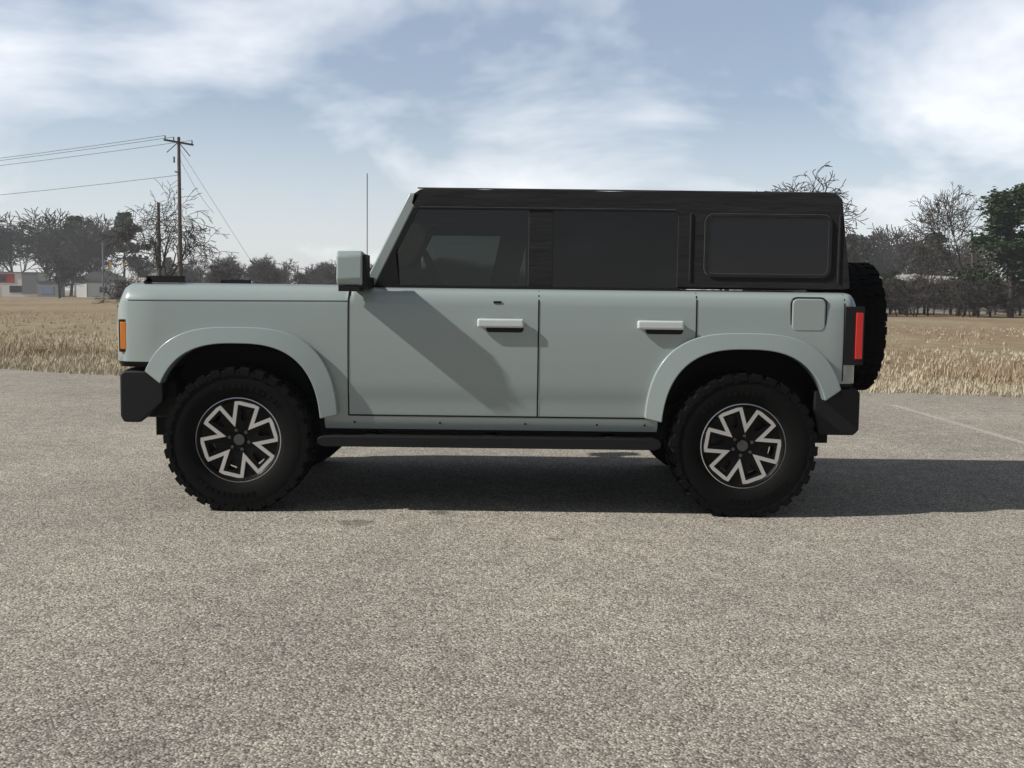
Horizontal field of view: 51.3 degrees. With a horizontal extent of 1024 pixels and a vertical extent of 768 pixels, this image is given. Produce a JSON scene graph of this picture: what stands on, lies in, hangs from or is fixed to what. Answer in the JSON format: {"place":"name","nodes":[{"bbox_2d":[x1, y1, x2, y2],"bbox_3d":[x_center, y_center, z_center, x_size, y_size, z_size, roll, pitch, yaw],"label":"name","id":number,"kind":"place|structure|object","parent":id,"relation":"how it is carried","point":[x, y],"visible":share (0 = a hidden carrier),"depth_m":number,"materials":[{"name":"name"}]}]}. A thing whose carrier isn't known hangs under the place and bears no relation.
{"place":"outdoors","nodes":[
{"label":"outdoors","id":0,"kind":"place"},
{"bbox_2d":[0,369,1023,767],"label":"lot pavement","id":1,"kind":"structure","parent":0,"point":[856,601],"depth_m":4.39,"materials":[{"name":"grey asphalt"}]},
{"bbox_2d":[117,173,886,517],"bbox_3d":[-0.030,-0.385,7.113,4.811,2.170,2.269,1,5,0],"label":"suv","id":2,"kind":"object","parent":1,"relation":"on","point":[515,319],"visible":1,"depth_m":6.23,"materials":[{"name":"painted metal"},{"name":"glass"},{"name":"rubber"}]},
{"bbox_2d":[892,405,1023,443],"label":"pavement line","id":3,"kind":"object","parent":1,"relation":"on","point":[1003,437],"visible":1,"depth_m":10.84,"materials":[{"name":"grey paint"}]},
{"bbox_2d":[0,290,1023,387],"bbox_3d":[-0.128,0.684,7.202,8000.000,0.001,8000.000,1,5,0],"label":"field","id":4,"kind":"structure","parent":0,"point":[86,306],"depth_m":39.89,"materials":[{"name":"beige plant"}]},
{"bbox_2d":[0,223,24,269],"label":"bare tree","id":5,"kind":"object","parent":4,"relation":"on","point":[7,255],"visible":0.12,"depth_m":222.78,"materials":[{"name":"grey plant"}]},
{"bbox_2d":[0,272,48,296],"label":"building","id":6,"kind":"structure","parent":4,"relation":"on","point":[18,284],"depth_m":187.99,"materials":[{"name":"white"}]},
{"bbox_2d":[0,212,51,272],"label":"bare tree","id":7,"kind":"object","parent":4,"relation":"on","point":[5,238],"visible":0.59,"depth_m":213.32,"materials":[{"name":"grey plant"}]},
{"bbox_2d":[0,207,92,276],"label":"bare tree","id":8,"kind":"object","parent":4,"relation":"on","point":[38,233],"visible":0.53,"depth_m":208.34,"materials":[{"name":"grey plant"}]},
{"bbox_2d":[36,281,64,296],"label":"building","id":9,"kind":"structure","parent":4,"relation":"on","point":[47,289],"depth_m":187.83,"materials":[{"name":"white"}]},
{"bbox_2d":[42,225,73,295],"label":"bare tree","id":10,"kind":"object","parent":4,"relation":"on","point":[71,292],"depth_m":227.94,"materials":[{"name":"grey plant"}]},
{"bbox_2d":[49,270,73,288],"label":"tree","id":11,"kind":"object","parent":4,"relation":"on","point":[67,285],"visible":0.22,"depth_m":204.03,"materials":[{"name":"grey plant"}]},
{"bbox_2d":[41,252,88,297],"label":"tree","id":12,"kind":"object","parent":4,"relation":"on","point":[64,271],"visible":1,"depth_m":159.04,"materials":[{"name":"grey plant"}]},
{"bbox_2d":[52,215,97,276],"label":"pine tree","id":13,"kind":"object","parent":4,"relation":"on","point":[69,225],"visible":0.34,"depth_m":207.79,"materials":[{"name":"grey plant"}]},
{"bbox_2d":[35,225,115,274],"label":"bare tree","id":14,"kind":"object","parent":4,"relation":"on","point":[81,268],"visible":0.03,"depth_m":218.03,"materials":[{"name":"grey plant"}]},
{"bbox_2d":[37,210,122,274],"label":"bare tree","id":15,"kind":"object","parent":4,"relation":"on","point":[87,221],"visible":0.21,"depth_m":208.88,"materials":[{"name":"grey plant"}]},
{"bbox_2d":[58,218,116,272],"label":"bare tree","id":16,"kind":"object","parent":4,"relation":"on","point":[89,253],"visible":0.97,"depth_m":200.21,"materials":[{"name":"grey plant"}]},
{"bbox_2d":[74,271,125,297],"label":"shed","id":17,"kind":"structure","parent":4,"relation":"on","point":[92,285],"depth_m":192.36,"materials":[{"name":"white"}]},
{"bbox_2d":[90,268,119,274],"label":"tree","id":18,"kind":"object","parent":4,"relation":"on","point":[108,269],"visible":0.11,"depth_m":204.40,"materials":[{"name":"grey plant"}]},
{"bbox_2d":[102,239,124,297],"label":"utility pole","id":19,"kind":"object","parent":4,"relation":"on","point":[110,264],"visible":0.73,"depth_m":181.04,"materials":[{"name":"grey"}]},
{"bbox_2d":[108,287,122,303],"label":"bush","id":20,"kind":"object","parent":4,"relation":"on","point":[115,296],"visible":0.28,"depth_m":76.95,"materials":[{"name":"grey"}]},
{"bbox_2d":[92,278,142,303],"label":"bush","id":21,"kind":"object","parent":4,"relation":"on","point":[122,283],"visible":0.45,"depth_m":71.73,"materials":[{"name":"grey"}]},
{"bbox_2d":[99,212,156,276],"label":"pine tree","id":22,"kind":"object","parent":4,"relation":"on","point":[120,217],"visible":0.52,"depth_m":206.97,"materials":[{"name":"grey plant"}]},
{"bbox_2d":[126,277,144,282],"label":"white trailer","id":23,"kind":"object","parent":4,"relation":"on","point":[127,278],"visible":0.02,"depth_m":168.07,"materials":[{"name":"white metal"}]},
{"bbox_2d":[126,258,162,277],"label":"tree","id":24,"kind":"object","parent":4,"relation":"on","point":[147,272],"visible":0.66,"depth_m":205.35,"materials":[{"name":"grey plant"}]},
{"bbox_2d":[157,202,161,275],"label":"utility pole","id":25,"kind":"object","parent":4,"relation":"on","point":[159,272],"visible":0.25,"depth_m":72.86,"materials":[{"name":"brown wood"}]},
{"bbox_2d":[99,179,236,296],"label":"bare tree","id":26,"kind":"object","parent":4,"relation":"on","point":[156,249],"visible":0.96,"depth_m":72.44,"materials":[{"name":"grey plant"}]},
{"bbox_2d":[161,257,177,274],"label":"pine tree","id":27,"kind":"object","parent":4,"relation":"on","point":[169,260],"visible":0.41,"depth_m":225.22,"materials":[{"name":"grey plant"}]},
{"bbox_2d":[166,268,186,281],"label":"tree","id":28,"kind":"object","parent":4,"relation":"on","point":[174,274],"visible":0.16,"depth_m":203.80,"materials":[{"name":"grey plant"}]},
{"bbox_2d":[163,136,193,275],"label":"utility pole","id":29,"kind":"object","parent":4,"relation":"on","point":[180,259],"visible":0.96,"depth_m":71.20,"materials":[{"name":"brown wood"}]},
{"bbox_2d":[0,135,263,280],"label":"power lines","id":30,"kind":"object","parent":29,"relation":"attached to","point":[111,151],"visible":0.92,"depth_m":74.21,"materials":[{"name":"grey metal"}]},
{"bbox_2d":[171,263,204,282],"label":"bare tree","id":31,"kind":"object","parent":4,"relation":"on","point":[187,274],"visible":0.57,"depth_m":222.03,"materials":[{"name":"grey plant"}]},
{"bbox_2d":[176,257,208,279],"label":"bare tree","id":32,"kind":"object","parent":4,"relation":"on","point":[192,265],"visible":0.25,"depth_m":229.84,"materials":[{"name":"grey plant"}]},
{"bbox_2d":[192,270,214,282],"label":"tree","id":33,"kind":"object","parent":4,"relation":"on","point":[205,273],"visible":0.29,"depth_m":205.72,"materials":[{"name":"grey plant"}]},
{"bbox_2d":[198,260,245,282],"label":"tree","id":34,"kind":"object","parent":4,"relation":"on","point":[230,274],"visible":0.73,"depth_m":119.12,"materials":[{"name":"grey plant"}]},
{"bbox_2d":[210,254,240,272],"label":"bare tree","id":35,"kind":"object","parent":4,"relation":"on","point":[218,260],"visible":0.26,"depth_m":219.06,"materials":[{"name":"grey plant"}]},
{"bbox_2d":[219,263,252,279],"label":"tree","id":36,"kind":"object","parent":4,"relation":"on","point":[243,270],"visible":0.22,"depth_m":198.88,"materials":[{"name":"grey plant"}]},
{"bbox_2d":[246,253,274,282],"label":"bare tree","id":37,"kind":"object","parent":4,"relation":"on","point":[264,260],"visible":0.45,"depth_m":207.61,"materials":[{"name":"grey plant"}]},
{"bbox_2d":[241,260,285,283],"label":"tree","id":38,"kind":"object","parent":4,"relation":"on","point":[270,277],"visible":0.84,"depth_m":148.73,"materials":[{"name":"grey plant"}]},
{"bbox_2d":[254,258,297,279],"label":"bare tree","id":39,"kind":"object","parent":4,"relation":"on","point":[286,267],"visible":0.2,"depth_m":207.23,"materials":[{"name":"grey plant"}]},
{"bbox_2d":[267,265,291,283],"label":"tree","id":40,"kind":"object","parent":4,"relation":"on","point":[285,276],"visible":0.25,"depth_m":201.52,"materials":[{"name":"grey plant"}]},
{"bbox_2d":[280,264,317,283],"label":"tree","id":41,"kind":"object","parent":4,"relation":"on","point":[300,277],"visible":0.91,"depth_m":168.38,"materials":[{"name":"grey plant"}]},
{"bbox_2d":[307,273,324,283],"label":"tree","id":42,"kind":"object","parent":4,"relation":"on","point":[315,279],"visible":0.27,"depth_m":197.90,"materials":[{"name":"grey plant"}]},
{"bbox_2d":[309,259,334,275],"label":"bare tree","id":43,"kind":"object","parent":4,"relation":"on","point":[321,263],"visible":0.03,"depth_m":218.65,"materials":[{"name":"grey plant"}]},
{"bbox_2d":[309,262,335,283],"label":"bare tree","id":44,"kind":"object","parent":4,"relation":"on","point":[330,266],"visible":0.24,"depth_m":203.46,"materials":[{"name":"grey plant"}]},
{"bbox_2d":[317,263,336,283],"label":"tree","id":45,"kind":"object","parent":4,"relation":"on","point":[328,277],"visible":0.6,"depth_m":178.84,"materials":[{"name":"grey plant"}]},
{"bbox_2d":[0,310,1023,397],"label":"grass tufts","id":46,"kind":"object","parent":4,"relation":"on","point":[58,357],"visible":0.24,"depth_m":18.37,"materials":[{"name":"beige plant"}]},
{"bbox_2d":[13,364,1023,396],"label":"dirt shoulder","id":47,"kind":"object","parent":4,"relation":"on","point":[118,366],"depth_m":15.19,"materials":[{"name":"brown soil"}]},
{"bbox_2d":[756,161,867,290],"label":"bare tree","id":48,"kind":"object","parent":4,"relation":"on","point":[834,190],"visible":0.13,"depth_m":91.66,"materials":[{"name":"grey plant"}]},
{"bbox_2d":[846,233,876,262],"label":"tree grove","id":49,"kind":"object","parent":4,"relation":"on","point":[855,255],"visible":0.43,"depth_m":97.70,"materials":[{"name":"grey plant"}]},
{"bbox_2d":[846,233,880,264],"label":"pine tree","id":50,"kind":"object","parent":4,"relation":"on","point":[860,248],"visible":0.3,"depth_m":218.71,"materials":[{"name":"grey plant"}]},
{"bbox_2d":[856,234,879,263],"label":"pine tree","id":51,"kind":"object","parent":4,"relation":"on","point":[863,237],"visible":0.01,"depth_m":225.15,"materials":[{"name":"grey plant"}]},
{"bbox_2d":[852,240,908,274],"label":"bare tree","id":52,"kind":"object","parent":4,"relation":"on","point":[884,266],"visible":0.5,"depth_m":221.16,"materials":[{"name":"grey plant"}]},
{"bbox_2d":[853,223,912,274],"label":"bare tree","id":53,"kind":"object","parent":4,"relation":"on","point":[879,237],"visible":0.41,"depth_m":224.25,"materials":[{"name":"grey plant"}]},
{"bbox_2d":[882,277,894,294],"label":"tree","id":54,"kind":"object","parent":4,"relation":"on","point":[885,282],"visible":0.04,"depth_m":81.43,"materials":[{"name":"grey plant"}]},
{"bbox_2d":[883,285,898,304],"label":"tree","id":55,"kind":"object","parent":4,"relation":"on","point":[887,296],"visible":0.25,"depth_m":82.19,"materials":[{"name":"grey plant"}]},
{"bbox_2d":[880,270,903,312],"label":"tree grove","id":56,"kind":"object","parent":4,"relation":"on","point":[887,274],"visible":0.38,"depth_m":101.02,"materials":[{"name":"green plant"}]},
{"bbox_2d":[883,284,909,308],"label":"shrub","id":57,"kind":"object","parent":4,"relation":"on","point":[893,295],"visible":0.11,"depth_m":85.80,"materials":[{"name":"grey plant"}]},
{"bbox_2d":[883,281,915,314],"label":"shrub","id":58,"kind":"object","parent":4,"relation":"on","point":[893,294],"visible":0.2,"depth_m":94.15,"materials":[{"name":"grey plant"}]},
{"bbox_2d":[888,287,911,314],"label":"shrub","id":59,"kind":"object","parent":4,"relation":"on","point":[899,300],"visible":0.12,"depth_m":93.41,"materials":[{"name":"grey plant"}]},
{"bbox_2d":[886,296,914,315],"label":"tree","id":60,"kind":"object","parent":4,"relation":"on","point":[894,302],"visible":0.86,"depth_m":83.75,"materials":[{"name":"grey plant"}]},
{"bbox_2d":[882,274,926,315],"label":"tree","id":61,"kind":"object","parent":4,"relation":"on","point":[907,292],"visible":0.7,"depth_m":85.75,"materials":[{"name":"grey plant"}]},
{"bbox_2d":[898,292,934,316],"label":"shrub","id":62,"kind":"object","parent":4,"relation":"on","point":[919,300],"visible":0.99,"depth_m":83.09,"materials":[{"name":"grey plant"}]},
{"bbox_2d":[887,235,946,275],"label":"bare tree","id":63,"kind":"object","parent":4,"relation":"on","point":[900,247],"visible":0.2,"depth_m":220.69,"materials":[{"name":"grey plant"}]},
{"bbox_2d":[891,287,942,315],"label":"tree","id":64,"kind":"object","parent":4,"relation":"on","point":[915,291],"visible":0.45,"depth_m":87.07,"materials":[{"name":"grey plant"}]},
{"bbox_2d":[892,286,943,314],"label":"shrub","id":65,"kind":"object","parent":4,"relation":"on","point":[918,305],"visible":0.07,"depth_m":93.27,"materials":[{"name":"grey plant"}]},
{"bbox_2d":[890,275,954,314],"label":"tree","id":66,"kind":"object","parent":4,"relation":"on","point":[916,287],"visible":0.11,"depth_m":96.05,"materials":[{"name":"grey plant"}]},
{"bbox_2d":[891,229,969,313],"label":"tree","id":67,"kind":"object","parent":4,"relation":"on","point":[923,258],"visible":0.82,"depth_m":98.59,"materials":[{"name":"grey plant"}]},
{"bbox_2d":[907,232,958,276],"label":"tree","id":68,"kind":"object","parent":4,"relation":"on","point":[926,270],"visible":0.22,"depth_m":217.32,"materials":[{"name":"grey plant"}]},
{"bbox_2d":[924,288,949,310],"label":"shrub","id":69,"kind":"object","parent":4,"relation":"on","point":[935,299],"visible":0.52,"depth_m":88.46,"materials":[{"name":"grey plant"}]},
{"bbox_2d":[917,280,956,314],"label":"shrub","id":70,"kind":"object","parent":4,"relation":"on","point":[937,296],"visible":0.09,"depth_m":92.53,"materials":[{"name":"grey plant"}]},
{"bbox_2d":[907,272,967,315],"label":"tree","id":71,"kind":"object","parent":4,"relation":"on","point":[940,281],"visible":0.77,"depth_m":88.13,"materials":[{"name":"grey plant"}]},
{"bbox_2d":[900,181,989,315],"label":"bare tree","id":72,"kind":"object","parent":4,"relation":"on","point":[931,221],"visible":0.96,"depth_m":86.08,"materials":[{"name":"grey plant"}]},
{"bbox_2d":[932,279,972,315],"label":"tree","id":73,"kind":"object","parent":4,"relation":"on","point":[949,295],"visible":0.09,"depth_m":90.32,"materials":[{"name":"grey plant"}]},
{"bbox_2d":[882,274,1023,312],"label":"long building","id":74,"kind":"structure","parent":4,"relation":"on","point":[920,308],"depth_m":122.66,"materials":[{"name":"white"}]},
{"bbox_2d":[928,236,996,276],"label":"bare tree","id":75,"kind":"object","parent":4,"relation":"on","point":[964,247],"visible":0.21,"depth_m":213.40,"materials":[{"name":"grey plant"}]},
{"bbox_2d":[949,297,977,315],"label":"tree","id":76,"kind":"object","parent":4,"relation":"on","point":[961,307],"visible":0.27,"depth_m":88.15,"materials":[{"name":"grey plant"}]},
{"bbox_2d":[953,297,982,311],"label":"tree","id":77,"kind":"object","parent":4,"relation":"on","point":[966,305],"visible":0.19,"depth_m":86.64,"materials":[{"name":"grey plant"}]},
{"bbox_2d":[929,276,1010,316],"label":"tree","id":78,"kind":"object","parent":4,"relation":"on","point":[957,283],"visible":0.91,"depth_m":83.00,"materials":[{"name":"grey plant"}]},
{"bbox_2d":[942,243,1001,274],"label":"bare tree","id":79,"kind":"object","parent":4,"relation":"on","point":[961,259],"visible":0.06,"depth_m":220.75,"materials":[{"name":"grey plant"}]},
{"bbox_2d":[971,232,975,315],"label":"utility pole","id":80,"kind":"object","parent":4,"relation":"on","point":[972,261],"visible":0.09,"depth_m":92.34,"materials":[{"name":"brown wood"}]},
{"bbox_2d":[947,284,1001,316],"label":"tree","id":81,"kind":"object","parent":4,"relation":"on","point":[970,295],"visible":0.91,"depth_m":82.78,"materials":[{"name":"grey plant"}]},
{"bbox_2d":[940,183,1023,317],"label":"tree","id":82,"kind":"object","parent":4,"relation":"on","point":[1006,216],"visible":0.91,"depth_m":83.15,"materials":[{"name":"broad green leaves"},{"name":"bark"}]},
{"bbox_2d":[956,278,1007,314],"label":"tree","id":83,"kind":"object","parent":4,"relation":"on","point":[974,305],"visible":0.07,"depth_m":87.25,"materials":[{"name":"grey plant"}]},
{"bbox_2d":[970,301,1005,316],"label":"tree","id":84,"kind":"object","parent":4,"relation":"on","point":[986,307],"visible":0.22,"depth_m":87.07,"materials":[{"name":"grey plant"}]},
{"bbox_2d":[964,278,1015,316],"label":"tree","id":85,"kind":"object","parent":4,"relation":"on","point":[990,289],"visible":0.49,"depth_m":84.05,"materials":[{"name":"grey plant"}]},
{"bbox_2d":[960,225,1022,313],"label":"tree grove","id":86,"kind":"object","parent":4,"relation":"on","point":[978,256],"visible":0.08,"depth_m":105.22,"materials":[{"name":"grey plant"}]},
{"bbox_2d":[992,282,1021,315],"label":"shrub","id":87,"kind":"object","parent":4,"relation":"on","point":[1020,313],"visible":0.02,"depth_m":95.02,"materials":[{"name":"grey plant"}]},
{"bbox_2d":[992,295,1023,313],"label":"shrub","id":88,"kind":"object","parent":4,"relation":"on","point":[1003,310],"visible":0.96,"depth_m":82.62,"materials":[{"name":"grey plant"}]},
{"bbox_2d":[996,285,1023,312],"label":"shrub","id":89,"kind":"object","parent":4,"relation":"on","point":[1014,298],"visible":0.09,"depth_m":94.10,"materials":[{"name":"grey plant"}]},
{"bbox_2d":[1001,299,1019,310],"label":"tree","id":90,"kind":"object","parent":4,"relation":"on","point":[1005,306],"visible":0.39,"depth_m":85.98,"materials":[{"name":"grey plant"}]},
{"bbox_2d":[0,0,1023,289],"label":"sky","id":91,"kind":"structure","parent":0,"point":[287,108],"materials":[{"name":"blue"}]}
]}

